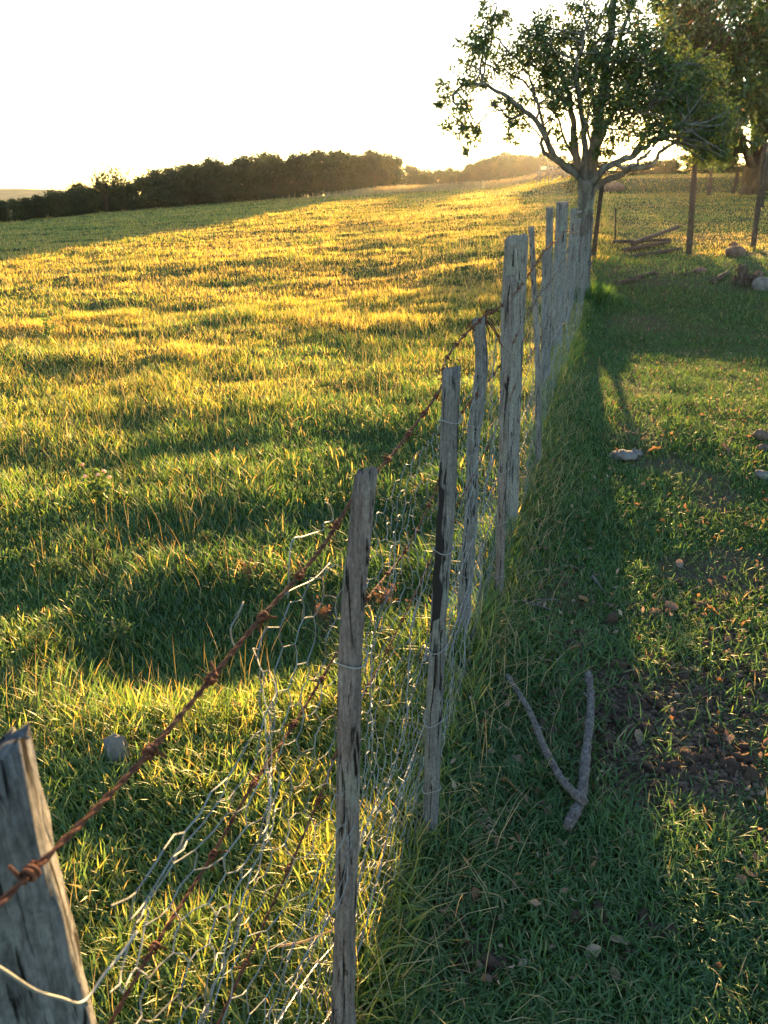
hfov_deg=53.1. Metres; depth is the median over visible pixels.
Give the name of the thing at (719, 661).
soil clod
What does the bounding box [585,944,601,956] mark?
fallen leaf
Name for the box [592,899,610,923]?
soil clod
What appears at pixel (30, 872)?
barbed wire
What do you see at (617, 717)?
soil clod
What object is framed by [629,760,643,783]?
soil clod
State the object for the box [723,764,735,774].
soil clod
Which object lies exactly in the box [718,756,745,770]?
soil clod
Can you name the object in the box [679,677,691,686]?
soil clod
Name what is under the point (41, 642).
clover patch
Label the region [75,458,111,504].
weed clump
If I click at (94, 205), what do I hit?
woodland tree
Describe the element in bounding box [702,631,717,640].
soil clod
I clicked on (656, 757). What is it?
soil clod
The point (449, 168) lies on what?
woodland tree
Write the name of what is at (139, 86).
sky
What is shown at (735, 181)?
fence post
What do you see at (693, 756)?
soil clod
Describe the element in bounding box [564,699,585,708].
soil clod
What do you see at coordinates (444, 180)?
woodland tree
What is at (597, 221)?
fence post
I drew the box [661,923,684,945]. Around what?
soil clod
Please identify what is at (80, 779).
pasture grass
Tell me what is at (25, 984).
loose wire
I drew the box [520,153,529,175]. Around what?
woodland tree
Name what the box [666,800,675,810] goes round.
fallen leaf
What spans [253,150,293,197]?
woodland tree
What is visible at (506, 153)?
woodland tree
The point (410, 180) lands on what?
woodland tree
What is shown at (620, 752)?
soil clod
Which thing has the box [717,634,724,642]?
soil clod
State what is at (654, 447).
fallen leaf
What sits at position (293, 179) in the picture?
woodland tree
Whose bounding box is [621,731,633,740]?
soil clod
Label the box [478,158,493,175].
woodland tree
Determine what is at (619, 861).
dead twig
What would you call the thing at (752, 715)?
soil clod
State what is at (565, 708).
soil clod
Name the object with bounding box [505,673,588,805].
fallen stick
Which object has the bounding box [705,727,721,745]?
soil clod
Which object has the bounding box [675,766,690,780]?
soil clod
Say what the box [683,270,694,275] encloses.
fallen board
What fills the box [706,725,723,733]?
soil clod
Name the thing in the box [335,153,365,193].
woodland tree
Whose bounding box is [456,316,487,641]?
fence post
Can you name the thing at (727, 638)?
fallen leaf
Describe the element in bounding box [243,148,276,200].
woodland tree
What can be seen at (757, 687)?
soil clod
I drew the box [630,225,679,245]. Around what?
fallen log
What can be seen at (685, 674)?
soil clod
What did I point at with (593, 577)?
dead twig
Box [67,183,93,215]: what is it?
woodland tree
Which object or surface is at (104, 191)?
bare tree
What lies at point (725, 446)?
fallen leaf
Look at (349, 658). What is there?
fence post
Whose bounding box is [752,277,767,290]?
rock
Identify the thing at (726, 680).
soil clod
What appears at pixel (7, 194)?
distant hill
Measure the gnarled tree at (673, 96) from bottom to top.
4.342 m
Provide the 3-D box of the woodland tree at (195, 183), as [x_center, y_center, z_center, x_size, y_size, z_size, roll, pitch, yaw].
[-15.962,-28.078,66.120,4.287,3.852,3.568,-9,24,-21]
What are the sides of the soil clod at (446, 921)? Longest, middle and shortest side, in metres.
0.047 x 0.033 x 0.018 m
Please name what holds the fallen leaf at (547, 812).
on the grazed turf
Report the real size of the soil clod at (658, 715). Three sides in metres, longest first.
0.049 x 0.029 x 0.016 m
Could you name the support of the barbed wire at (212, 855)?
attached to the fence post at (39, 945)
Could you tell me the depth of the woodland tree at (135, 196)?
63.72 m
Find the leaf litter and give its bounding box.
[375,312,767,1019]
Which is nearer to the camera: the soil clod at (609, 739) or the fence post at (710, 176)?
the soil clod at (609, 739)
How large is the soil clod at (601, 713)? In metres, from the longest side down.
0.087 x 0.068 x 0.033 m
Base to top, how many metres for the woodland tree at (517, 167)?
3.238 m
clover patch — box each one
[13,619,55,654]
[45,552,71,578]
[82,538,106,563]
[105,617,135,646]
[130,534,154,556]
[194,528,216,548]
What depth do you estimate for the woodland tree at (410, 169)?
90.16 m
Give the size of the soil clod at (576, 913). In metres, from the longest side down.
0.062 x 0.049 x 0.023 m
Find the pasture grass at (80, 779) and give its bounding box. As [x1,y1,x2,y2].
[0,169,767,1023]
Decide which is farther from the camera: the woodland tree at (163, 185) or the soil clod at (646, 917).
the woodland tree at (163, 185)
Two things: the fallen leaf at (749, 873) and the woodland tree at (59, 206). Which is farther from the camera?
the woodland tree at (59, 206)
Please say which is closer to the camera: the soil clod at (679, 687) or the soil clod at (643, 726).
the soil clod at (643, 726)
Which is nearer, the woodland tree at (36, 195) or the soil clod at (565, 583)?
the soil clod at (565, 583)
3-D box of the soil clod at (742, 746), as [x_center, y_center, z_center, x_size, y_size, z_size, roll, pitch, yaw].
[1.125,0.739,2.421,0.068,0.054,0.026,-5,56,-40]
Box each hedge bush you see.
[559,161,606,177]
[597,160,616,174]
[604,161,648,175]
[639,159,656,174]
[648,157,682,174]
[660,154,713,174]
[697,160,745,173]
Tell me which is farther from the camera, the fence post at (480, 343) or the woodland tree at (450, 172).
the woodland tree at (450, 172)
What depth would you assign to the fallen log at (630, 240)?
16.35 m
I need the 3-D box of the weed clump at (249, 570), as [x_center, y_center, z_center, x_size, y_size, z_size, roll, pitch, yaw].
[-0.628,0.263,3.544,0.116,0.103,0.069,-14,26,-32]
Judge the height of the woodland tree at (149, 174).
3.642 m
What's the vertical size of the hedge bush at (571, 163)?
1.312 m
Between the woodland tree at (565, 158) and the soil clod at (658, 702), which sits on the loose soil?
the soil clod at (658, 702)
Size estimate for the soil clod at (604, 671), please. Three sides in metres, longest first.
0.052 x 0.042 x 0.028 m
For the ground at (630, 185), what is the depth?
5.05 m
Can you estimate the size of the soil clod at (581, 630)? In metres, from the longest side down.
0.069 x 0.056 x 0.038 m
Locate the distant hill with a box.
[0,189,64,199]
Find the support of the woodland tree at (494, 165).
on the ground at (630, 185)
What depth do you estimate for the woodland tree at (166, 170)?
68.23 m
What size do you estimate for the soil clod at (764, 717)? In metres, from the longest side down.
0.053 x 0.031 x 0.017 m
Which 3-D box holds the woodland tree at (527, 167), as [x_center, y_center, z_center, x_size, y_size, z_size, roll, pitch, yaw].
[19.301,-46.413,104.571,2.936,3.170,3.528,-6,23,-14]
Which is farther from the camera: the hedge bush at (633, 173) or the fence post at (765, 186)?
the hedge bush at (633, 173)
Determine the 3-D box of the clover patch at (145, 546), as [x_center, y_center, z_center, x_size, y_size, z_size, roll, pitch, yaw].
[-1.187,0.172,3.789,0.119,0.129,0.151,0,22,0]
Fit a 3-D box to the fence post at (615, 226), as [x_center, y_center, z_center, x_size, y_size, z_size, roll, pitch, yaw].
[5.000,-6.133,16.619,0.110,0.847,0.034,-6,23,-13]
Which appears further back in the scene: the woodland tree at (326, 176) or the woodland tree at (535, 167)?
the woodland tree at (535, 167)
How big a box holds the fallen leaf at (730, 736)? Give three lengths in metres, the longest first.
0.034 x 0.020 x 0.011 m
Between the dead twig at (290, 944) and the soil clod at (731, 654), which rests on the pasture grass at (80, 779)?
the dead twig at (290, 944)
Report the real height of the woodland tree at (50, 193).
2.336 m
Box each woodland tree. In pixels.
[0,199,10,221]
[3,198,29,220]
[21,197,37,220]
[29,195,48,218]
[31,193,47,217]
[39,193,57,217]
[42,189,66,214]
[47,188,74,216]
[63,186,72,204]
[67,180,84,204]
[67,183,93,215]
[68,190,89,215]
[79,183,104,213]
[91,181,106,211]
[97,184,118,211]
[107,182,142,210]
[108,184,122,210]
[124,178,136,209]
[128,187,139,208]
[129,171,161,209]
[138,168,171,205]
[140,167,187,207]
[159,164,172,205]
[160,173,191,207]
[167,163,204,205]
[179,163,194,205]
[182,161,226,203]
[191,161,216,203]
[199,155,225,198]
[199,170,228,203]
[200,160,225,204]
[217,164,249,202]
[226,154,265,201]
[241,162,266,200]
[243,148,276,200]
[245,155,289,199]
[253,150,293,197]
[260,157,288,199]
[277,160,295,197]
[278,151,315,197]
[285,159,301,196]
[294,149,312,196]
[299,156,324,196]
[305,145,332,196]
[315,158,340,195]
[320,150,356,193]
[329,149,346,193]
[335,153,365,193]
[349,151,379,190]
[359,153,391,188]
[364,148,382,163]
[376,150,403,186]
[378,149,405,186]
[389,154,409,186]
[403,163,421,183]
[405,166,423,182]
[407,176,417,184]
[412,176,422,184]
[419,174,428,185]
[420,167,438,184]
[426,176,434,184]
[436,165,454,175]
[436,167,457,183]
[438,175,450,184]
[447,176,455,182]
[455,167,470,183]
[455,174,463,183]
[460,171,473,183]
[469,173,482,181]
[470,161,489,180]
[476,169,486,180]
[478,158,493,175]
[484,171,494,181]
[487,157,499,180]
[490,154,503,166]
[493,154,518,180]
[497,161,514,180]
[500,151,512,158]
[509,152,523,165]
[510,161,524,177]
[518,158,539,177]
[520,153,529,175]
[526,154,536,163]
[529,160,542,174]
[530,156,545,171]
[534,152,545,169]
[541,156,552,170]
[559,154,570,162]
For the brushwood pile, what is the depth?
45.78 m
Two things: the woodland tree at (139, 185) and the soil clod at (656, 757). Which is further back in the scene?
the woodland tree at (139, 185)
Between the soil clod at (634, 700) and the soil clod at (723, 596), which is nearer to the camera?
the soil clod at (634, 700)
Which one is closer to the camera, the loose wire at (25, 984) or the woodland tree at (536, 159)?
the loose wire at (25, 984)
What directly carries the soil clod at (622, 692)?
on the ground at (630, 185)
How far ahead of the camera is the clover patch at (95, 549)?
3.72 m
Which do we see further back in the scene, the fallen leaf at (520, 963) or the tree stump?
the tree stump
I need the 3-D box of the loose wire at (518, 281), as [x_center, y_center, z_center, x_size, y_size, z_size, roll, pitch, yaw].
[0.547,-0.977,3.379,0.131,0.348,0.004,0,22,0]
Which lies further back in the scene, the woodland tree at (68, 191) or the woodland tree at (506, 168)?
the woodland tree at (506, 168)
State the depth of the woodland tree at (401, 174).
71.84 m
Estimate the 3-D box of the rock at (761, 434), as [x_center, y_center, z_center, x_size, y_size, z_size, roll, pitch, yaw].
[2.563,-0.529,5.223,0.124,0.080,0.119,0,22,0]
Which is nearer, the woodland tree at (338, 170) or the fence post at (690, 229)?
the fence post at (690, 229)
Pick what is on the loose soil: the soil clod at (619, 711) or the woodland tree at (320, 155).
the soil clod at (619, 711)
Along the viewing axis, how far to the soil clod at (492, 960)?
1.73 m
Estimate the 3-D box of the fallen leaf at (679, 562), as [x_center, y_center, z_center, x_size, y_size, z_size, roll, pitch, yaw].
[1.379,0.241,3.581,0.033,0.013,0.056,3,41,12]
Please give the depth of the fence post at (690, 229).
14.29 m
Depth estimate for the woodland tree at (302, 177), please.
66.98 m
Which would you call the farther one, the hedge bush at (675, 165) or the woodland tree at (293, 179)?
the woodland tree at (293, 179)
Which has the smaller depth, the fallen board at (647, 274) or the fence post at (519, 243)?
the fence post at (519, 243)
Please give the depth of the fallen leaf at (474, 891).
1.88 m
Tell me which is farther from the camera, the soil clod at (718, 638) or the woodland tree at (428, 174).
the woodland tree at (428, 174)
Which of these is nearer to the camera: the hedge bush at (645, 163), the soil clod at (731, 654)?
the soil clod at (731, 654)
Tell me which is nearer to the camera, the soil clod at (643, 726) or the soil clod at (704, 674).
the soil clod at (643, 726)
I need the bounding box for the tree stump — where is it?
[732,264,759,286]
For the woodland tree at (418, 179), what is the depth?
82.23 m
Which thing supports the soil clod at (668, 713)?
on the ground at (630, 185)
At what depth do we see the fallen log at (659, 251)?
14.89 m
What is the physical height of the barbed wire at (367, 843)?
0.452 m
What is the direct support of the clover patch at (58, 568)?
on the ground at (630, 185)
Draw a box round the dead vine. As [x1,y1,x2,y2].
[466,299,502,346]
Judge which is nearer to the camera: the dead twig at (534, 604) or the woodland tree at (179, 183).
the dead twig at (534, 604)
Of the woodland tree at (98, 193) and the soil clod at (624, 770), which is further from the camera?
the woodland tree at (98, 193)
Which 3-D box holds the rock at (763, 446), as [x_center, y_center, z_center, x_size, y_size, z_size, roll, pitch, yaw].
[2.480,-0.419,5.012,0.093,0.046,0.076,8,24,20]
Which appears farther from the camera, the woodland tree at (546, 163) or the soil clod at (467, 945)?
the woodland tree at (546, 163)
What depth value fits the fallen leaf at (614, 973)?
1.71 m
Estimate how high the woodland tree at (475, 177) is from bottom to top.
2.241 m
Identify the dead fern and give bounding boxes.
[476,808,496,834]
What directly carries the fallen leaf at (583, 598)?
on the ground at (630, 185)
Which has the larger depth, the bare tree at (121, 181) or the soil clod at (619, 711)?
the bare tree at (121, 181)
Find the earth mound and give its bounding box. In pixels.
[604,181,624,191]
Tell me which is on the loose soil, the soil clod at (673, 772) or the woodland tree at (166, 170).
the soil clod at (673, 772)
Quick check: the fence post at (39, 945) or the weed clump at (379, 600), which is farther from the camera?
the weed clump at (379, 600)
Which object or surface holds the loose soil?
on the ground at (630, 185)
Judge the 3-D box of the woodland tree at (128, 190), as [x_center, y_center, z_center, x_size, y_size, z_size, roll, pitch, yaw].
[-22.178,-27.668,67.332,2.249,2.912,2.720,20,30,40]
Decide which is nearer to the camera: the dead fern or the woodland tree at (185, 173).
the dead fern
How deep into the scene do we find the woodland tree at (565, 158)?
121.22 m
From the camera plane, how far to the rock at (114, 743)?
2.35 m
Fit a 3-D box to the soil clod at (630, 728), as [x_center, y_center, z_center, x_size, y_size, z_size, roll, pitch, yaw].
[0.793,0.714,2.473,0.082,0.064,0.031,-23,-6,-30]
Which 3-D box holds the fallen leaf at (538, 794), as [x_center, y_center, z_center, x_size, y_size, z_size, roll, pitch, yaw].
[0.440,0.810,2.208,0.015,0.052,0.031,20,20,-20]
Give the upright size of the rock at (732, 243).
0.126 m
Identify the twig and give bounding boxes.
[278,921,357,946]
[445,891,506,902]
[500,777,522,795]
[522,599,555,610]
[591,575,603,591]
[617,845,629,885]
[680,867,723,880]
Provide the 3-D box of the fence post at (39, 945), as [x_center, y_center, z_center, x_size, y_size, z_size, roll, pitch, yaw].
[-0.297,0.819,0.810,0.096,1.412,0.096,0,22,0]
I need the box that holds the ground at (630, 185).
[0,173,767,1023]
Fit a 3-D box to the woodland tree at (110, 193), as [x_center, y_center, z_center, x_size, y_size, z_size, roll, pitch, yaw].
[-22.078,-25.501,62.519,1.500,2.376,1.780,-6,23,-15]
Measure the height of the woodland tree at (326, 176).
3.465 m
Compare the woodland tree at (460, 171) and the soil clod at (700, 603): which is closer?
the soil clod at (700, 603)
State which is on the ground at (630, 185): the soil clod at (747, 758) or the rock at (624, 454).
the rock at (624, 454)
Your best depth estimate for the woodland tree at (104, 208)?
61.93 m
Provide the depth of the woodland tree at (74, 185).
63.43 m
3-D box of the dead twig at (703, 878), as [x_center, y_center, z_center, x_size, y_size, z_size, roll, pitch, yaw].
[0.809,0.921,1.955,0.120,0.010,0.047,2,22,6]
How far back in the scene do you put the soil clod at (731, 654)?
2.87 m
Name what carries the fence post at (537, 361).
on the ground at (630, 185)
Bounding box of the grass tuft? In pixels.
[573,280,637,311]
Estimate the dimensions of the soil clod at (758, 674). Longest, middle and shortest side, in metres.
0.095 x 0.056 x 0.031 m
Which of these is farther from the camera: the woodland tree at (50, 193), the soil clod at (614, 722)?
the woodland tree at (50, 193)
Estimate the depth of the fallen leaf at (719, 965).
1.72 m
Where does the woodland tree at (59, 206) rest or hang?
on the ground at (630, 185)
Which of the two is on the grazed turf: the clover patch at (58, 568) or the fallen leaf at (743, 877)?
the fallen leaf at (743, 877)
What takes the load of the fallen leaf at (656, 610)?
on the grazed turf
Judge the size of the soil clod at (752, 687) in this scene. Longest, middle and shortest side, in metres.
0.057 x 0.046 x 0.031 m
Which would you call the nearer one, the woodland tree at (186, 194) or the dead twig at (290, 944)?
the dead twig at (290, 944)
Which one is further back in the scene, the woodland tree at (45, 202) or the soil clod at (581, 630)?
the woodland tree at (45, 202)
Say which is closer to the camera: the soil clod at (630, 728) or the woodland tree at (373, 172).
the soil clod at (630, 728)
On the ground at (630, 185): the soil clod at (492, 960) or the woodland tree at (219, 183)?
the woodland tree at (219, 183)
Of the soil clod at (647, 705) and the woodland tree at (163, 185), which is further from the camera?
the woodland tree at (163, 185)
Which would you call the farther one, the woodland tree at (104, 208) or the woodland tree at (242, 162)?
the woodland tree at (242, 162)
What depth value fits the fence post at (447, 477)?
1.76 m
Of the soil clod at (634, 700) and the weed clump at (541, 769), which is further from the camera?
the soil clod at (634, 700)
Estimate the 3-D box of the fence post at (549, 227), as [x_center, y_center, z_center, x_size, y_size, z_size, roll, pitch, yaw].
[1.323,-1.639,6.191,0.162,1.529,0.072,-3,22,-8]
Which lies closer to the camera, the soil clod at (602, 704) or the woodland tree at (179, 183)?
the soil clod at (602, 704)
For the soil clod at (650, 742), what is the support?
on the ground at (630, 185)
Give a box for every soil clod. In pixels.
[442,918,453,928]
[449,911,465,927]
[453,939,482,965]
[475,952,506,973]
[537,717,546,733]
[544,736,555,748]
[545,725,559,736]
[547,686,564,701]
[558,704,571,714]
[560,581,568,587]
[563,638,582,650]
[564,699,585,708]
[567,909,583,929]
[572,628,589,640]
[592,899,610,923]
[595,710,615,723]
[596,732,612,748]
[599,669,607,680]
[600,702,608,710]
[604,611,618,625]
[604,661,621,671]
[606,702,629,715]
[610,659,628,671]
[611,714,622,725]
[611,766,623,777]
[612,714,632,724]
[615,673,630,683]
[616,688,626,695]
[616,750,627,756]
[618,764,626,778]
[620,722,636,742]
[621,693,639,705]
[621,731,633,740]
[627,665,640,677]
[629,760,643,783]
[633,718,655,735]
[637,907,665,938]
[639,700,652,709]
[641,759,665,773]
[642,748,653,754]
[643,653,652,665]
[645,737,653,744]
[646,695,662,707]
[646,779,670,795]
[647,755,660,763]
[653,686,662,690]
[654,658,669,666]
[654,712,664,719]
[654,736,667,745]
[655,759,681,773]
[659,709,670,716]
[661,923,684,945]
[667,682,688,696]
[669,767,684,785]
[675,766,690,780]
[678,666,691,679]
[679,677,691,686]
[679,759,687,768]
[680,748,697,765]
[685,763,697,775]
[688,704,697,712]
[689,763,702,773]
[690,751,700,760]
[692,691,706,699]
[695,599,709,609]
[696,641,711,655]
[700,672,717,688]
[700,752,716,763]
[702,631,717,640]
[702,746,717,758]
[704,763,715,769]
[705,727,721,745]
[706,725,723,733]
[712,694,723,703]
[715,595,728,599]
[716,660,728,669]
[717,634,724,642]
[718,753,725,760]
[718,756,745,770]
[720,649,737,661]
[720,677,729,682]
[722,627,731,634]
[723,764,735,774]
[728,751,756,763]
[729,703,740,714]
[733,743,750,751]
[744,683,754,693]
[744,711,756,719]
[750,669,767,681]
[755,683,763,692]
[760,714,767,723]
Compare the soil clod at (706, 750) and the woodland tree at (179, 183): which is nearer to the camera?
the soil clod at (706, 750)
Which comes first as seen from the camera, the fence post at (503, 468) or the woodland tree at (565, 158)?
the fence post at (503, 468)
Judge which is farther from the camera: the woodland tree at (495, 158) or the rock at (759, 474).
the woodland tree at (495, 158)
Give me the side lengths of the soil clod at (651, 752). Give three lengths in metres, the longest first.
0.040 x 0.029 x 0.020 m
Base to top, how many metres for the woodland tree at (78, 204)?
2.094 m
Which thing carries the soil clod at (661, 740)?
on the loose soil
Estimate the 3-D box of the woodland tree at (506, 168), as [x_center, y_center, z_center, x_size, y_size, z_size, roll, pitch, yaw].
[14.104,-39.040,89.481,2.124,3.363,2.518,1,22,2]
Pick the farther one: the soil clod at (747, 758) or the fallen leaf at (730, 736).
the fallen leaf at (730, 736)
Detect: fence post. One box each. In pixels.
[0,722,95,1023]
[331,465,377,1023]
[422,366,461,841]
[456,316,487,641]
[494,274,514,596]
[500,233,528,523]
[528,226,540,463]
[541,249,546,384]
[545,207,553,377]
[551,201,567,348]
[563,208,577,324]
[571,218,580,308]
[592,186,603,257]
[614,208,615,239]
[686,163,697,255]
[706,184,711,195]
[708,167,712,184]
[731,167,739,193]
[750,143,767,248]
[761,155,767,208]
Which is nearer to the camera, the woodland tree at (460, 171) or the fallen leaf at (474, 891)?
the fallen leaf at (474, 891)
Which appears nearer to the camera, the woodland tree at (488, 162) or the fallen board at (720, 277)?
the fallen board at (720, 277)
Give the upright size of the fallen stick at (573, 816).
0.053 m
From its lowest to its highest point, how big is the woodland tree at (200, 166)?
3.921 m
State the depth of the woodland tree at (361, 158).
69.53 m
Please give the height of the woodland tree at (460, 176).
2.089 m
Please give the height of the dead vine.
0.152 m
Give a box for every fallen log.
[612,238,669,242]
[621,240,670,251]
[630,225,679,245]
[630,247,681,258]
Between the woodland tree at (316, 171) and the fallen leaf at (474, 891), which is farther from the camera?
the woodland tree at (316, 171)
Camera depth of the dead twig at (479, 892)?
1.89 m
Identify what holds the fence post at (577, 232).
on the ground at (630, 185)
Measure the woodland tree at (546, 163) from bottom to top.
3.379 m
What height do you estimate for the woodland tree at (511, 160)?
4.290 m
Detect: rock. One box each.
[103,734,132,765]
[608,449,637,461]
[632,449,642,456]
[693,267,706,273]
[725,246,745,256]
[728,241,737,246]
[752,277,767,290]
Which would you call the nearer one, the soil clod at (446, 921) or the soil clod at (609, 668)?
the soil clod at (446, 921)
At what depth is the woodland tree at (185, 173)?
67.91 m
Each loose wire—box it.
[0,930,138,1004]
[230,563,329,645]
[287,502,332,598]
[491,248,522,329]
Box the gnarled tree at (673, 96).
[431,0,753,295]
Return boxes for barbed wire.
[0,216,589,906]
[108,243,584,1023]
[216,269,580,1023]
[276,298,576,1023]
[317,329,567,1023]
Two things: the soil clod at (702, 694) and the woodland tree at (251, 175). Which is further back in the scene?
the woodland tree at (251, 175)
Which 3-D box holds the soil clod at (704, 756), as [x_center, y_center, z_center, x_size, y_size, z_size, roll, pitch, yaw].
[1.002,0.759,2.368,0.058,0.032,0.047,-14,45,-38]
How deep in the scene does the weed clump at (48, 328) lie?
9.29 m
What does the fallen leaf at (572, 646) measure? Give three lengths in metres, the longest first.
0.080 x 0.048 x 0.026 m
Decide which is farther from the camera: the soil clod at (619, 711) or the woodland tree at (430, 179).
the woodland tree at (430, 179)
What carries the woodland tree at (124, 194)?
on the ground at (630, 185)
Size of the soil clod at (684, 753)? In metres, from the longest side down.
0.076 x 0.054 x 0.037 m
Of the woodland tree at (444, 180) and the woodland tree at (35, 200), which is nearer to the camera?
the woodland tree at (35, 200)
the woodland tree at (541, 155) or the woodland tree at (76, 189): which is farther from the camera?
the woodland tree at (541, 155)
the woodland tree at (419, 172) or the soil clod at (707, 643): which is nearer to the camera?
the soil clod at (707, 643)
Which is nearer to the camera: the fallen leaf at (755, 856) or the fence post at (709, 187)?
the fallen leaf at (755, 856)
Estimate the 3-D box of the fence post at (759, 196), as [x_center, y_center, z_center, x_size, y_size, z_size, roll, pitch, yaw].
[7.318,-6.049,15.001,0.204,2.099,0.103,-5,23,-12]
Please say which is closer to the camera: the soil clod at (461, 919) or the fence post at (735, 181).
the soil clod at (461, 919)
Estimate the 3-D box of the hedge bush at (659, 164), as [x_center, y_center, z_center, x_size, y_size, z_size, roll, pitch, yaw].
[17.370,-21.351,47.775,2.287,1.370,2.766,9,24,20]
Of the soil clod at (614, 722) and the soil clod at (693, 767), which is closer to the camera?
the soil clod at (693, 767)
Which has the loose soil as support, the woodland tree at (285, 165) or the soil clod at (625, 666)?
the soil clod at (625, 666)
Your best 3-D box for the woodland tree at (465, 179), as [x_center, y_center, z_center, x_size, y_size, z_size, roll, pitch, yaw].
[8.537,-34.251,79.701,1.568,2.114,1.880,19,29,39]
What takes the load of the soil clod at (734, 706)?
on the loose soil
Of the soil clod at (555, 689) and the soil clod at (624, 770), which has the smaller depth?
the soil clod at (624, 770)
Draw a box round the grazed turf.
[356,250,767,1023]
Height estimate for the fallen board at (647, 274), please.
0.144 m
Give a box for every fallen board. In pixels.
[614,277,641,284]
[629,270,655,278]
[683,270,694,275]
[709,271,729,283]
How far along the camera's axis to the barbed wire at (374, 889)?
2.01 m
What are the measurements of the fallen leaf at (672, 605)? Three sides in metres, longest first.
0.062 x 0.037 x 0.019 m
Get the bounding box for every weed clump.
[30,312,58,342]
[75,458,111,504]
[242,557,260,579]
[314,595,331,623]
[367,582,407,613]
[527,756,555,783]
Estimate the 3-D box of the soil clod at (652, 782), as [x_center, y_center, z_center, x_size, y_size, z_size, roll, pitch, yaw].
[0.807,0.805,2.262,0.081,0.027,0.048,21,33,35]
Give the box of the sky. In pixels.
[0,0,767,192]
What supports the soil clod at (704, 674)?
on the loose soil
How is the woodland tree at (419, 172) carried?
on the ground at (630, 185)
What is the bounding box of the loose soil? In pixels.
[422,374,767,1000]
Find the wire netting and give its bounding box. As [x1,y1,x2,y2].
[109,218,593,1023]
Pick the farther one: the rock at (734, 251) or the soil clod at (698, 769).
the rock at (734, 251)
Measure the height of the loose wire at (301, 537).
0.084 m
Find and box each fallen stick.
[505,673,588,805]
[563,670,594,831]
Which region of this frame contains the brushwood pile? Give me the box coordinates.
[523,164,570,184]
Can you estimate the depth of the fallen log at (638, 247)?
15.75 m
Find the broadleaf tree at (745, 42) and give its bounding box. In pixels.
[646,0,767,194]
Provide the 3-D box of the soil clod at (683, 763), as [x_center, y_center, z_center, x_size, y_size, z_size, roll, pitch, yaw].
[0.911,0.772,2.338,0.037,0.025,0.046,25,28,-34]
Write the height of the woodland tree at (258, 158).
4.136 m
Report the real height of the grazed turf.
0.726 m
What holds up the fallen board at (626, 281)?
on the ground at (630, 185)
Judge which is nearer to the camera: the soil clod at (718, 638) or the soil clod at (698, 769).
the soil clod at (698, 769)
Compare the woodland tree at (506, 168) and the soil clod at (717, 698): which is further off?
the woodland tree at (506, 168)
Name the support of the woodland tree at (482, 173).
on the ground at (630, 185)
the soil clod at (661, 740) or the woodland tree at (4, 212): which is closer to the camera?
the soil clod at (661, 740)
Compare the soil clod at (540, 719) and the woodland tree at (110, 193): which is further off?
the woodland tree at (110, 193)
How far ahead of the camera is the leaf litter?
2.56 m
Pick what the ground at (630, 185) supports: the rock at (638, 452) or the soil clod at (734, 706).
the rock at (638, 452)
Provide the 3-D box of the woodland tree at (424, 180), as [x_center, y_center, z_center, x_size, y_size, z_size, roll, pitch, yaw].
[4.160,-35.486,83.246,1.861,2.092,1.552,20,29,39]
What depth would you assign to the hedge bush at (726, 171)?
46.27 m
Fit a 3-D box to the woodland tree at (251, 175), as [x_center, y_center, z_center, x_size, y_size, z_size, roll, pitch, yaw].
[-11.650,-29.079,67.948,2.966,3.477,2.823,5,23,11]
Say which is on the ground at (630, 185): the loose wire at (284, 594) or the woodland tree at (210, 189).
the woodland tree at (210, 189)
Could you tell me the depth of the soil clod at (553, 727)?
2.46 m
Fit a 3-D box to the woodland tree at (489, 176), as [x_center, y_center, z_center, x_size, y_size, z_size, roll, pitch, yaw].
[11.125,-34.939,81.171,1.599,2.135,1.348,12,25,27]
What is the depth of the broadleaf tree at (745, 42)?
29.59 m
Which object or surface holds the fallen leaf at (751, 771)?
on the ground at (630, 185)
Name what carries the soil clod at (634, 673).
on the loose soil
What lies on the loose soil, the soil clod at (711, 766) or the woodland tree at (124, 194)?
the soil clod at (711, 766)
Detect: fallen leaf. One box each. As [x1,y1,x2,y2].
[471,887,481,905]
[486,974,492,981]
[512,754,524,764]
[518,958,526,965]
[533,787,539,798]
[544,804,551,815]
[568,644,579,649]
[578,595,588,601]
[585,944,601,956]
[610,935,633,944]
[610,967,619,981]
[634,729,643,745]
[646,446,659,452]
[648,607,660,613]
[664,601,677,609]
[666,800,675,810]
[676,559,682,567]
[713,962,722,972]
[722,444,729,452]
[724,636,730,640]
[726,734,734,740]
[733,874,747,884]
[740,762,761,783]
[744,866,757,876]
[752,852,761,859]
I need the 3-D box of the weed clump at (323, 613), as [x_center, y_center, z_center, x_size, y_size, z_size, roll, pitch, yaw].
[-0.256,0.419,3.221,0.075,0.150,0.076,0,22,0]
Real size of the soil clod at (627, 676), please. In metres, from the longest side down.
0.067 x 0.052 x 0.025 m
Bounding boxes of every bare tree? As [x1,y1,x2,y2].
[89,167,118,211]
[101,163,132,210]
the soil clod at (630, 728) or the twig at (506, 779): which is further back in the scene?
the soil clod at (630, 728)
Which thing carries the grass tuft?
on the ground at (630, 185)
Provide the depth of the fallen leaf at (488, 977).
1.70 m
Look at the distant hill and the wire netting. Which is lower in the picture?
the wire netting
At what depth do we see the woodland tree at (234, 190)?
66.39 m
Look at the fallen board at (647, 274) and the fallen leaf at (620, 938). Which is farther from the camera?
the fallen board at (647, 274)
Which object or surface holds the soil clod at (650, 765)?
on the loose soil
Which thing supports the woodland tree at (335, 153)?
on the ground at (630, 185)
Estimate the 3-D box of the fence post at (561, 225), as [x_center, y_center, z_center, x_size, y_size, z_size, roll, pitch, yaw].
[1.835,-2.380,8.055,0.195,1.631,0.104,0,22,0]
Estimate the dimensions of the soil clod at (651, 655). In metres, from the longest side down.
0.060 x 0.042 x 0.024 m

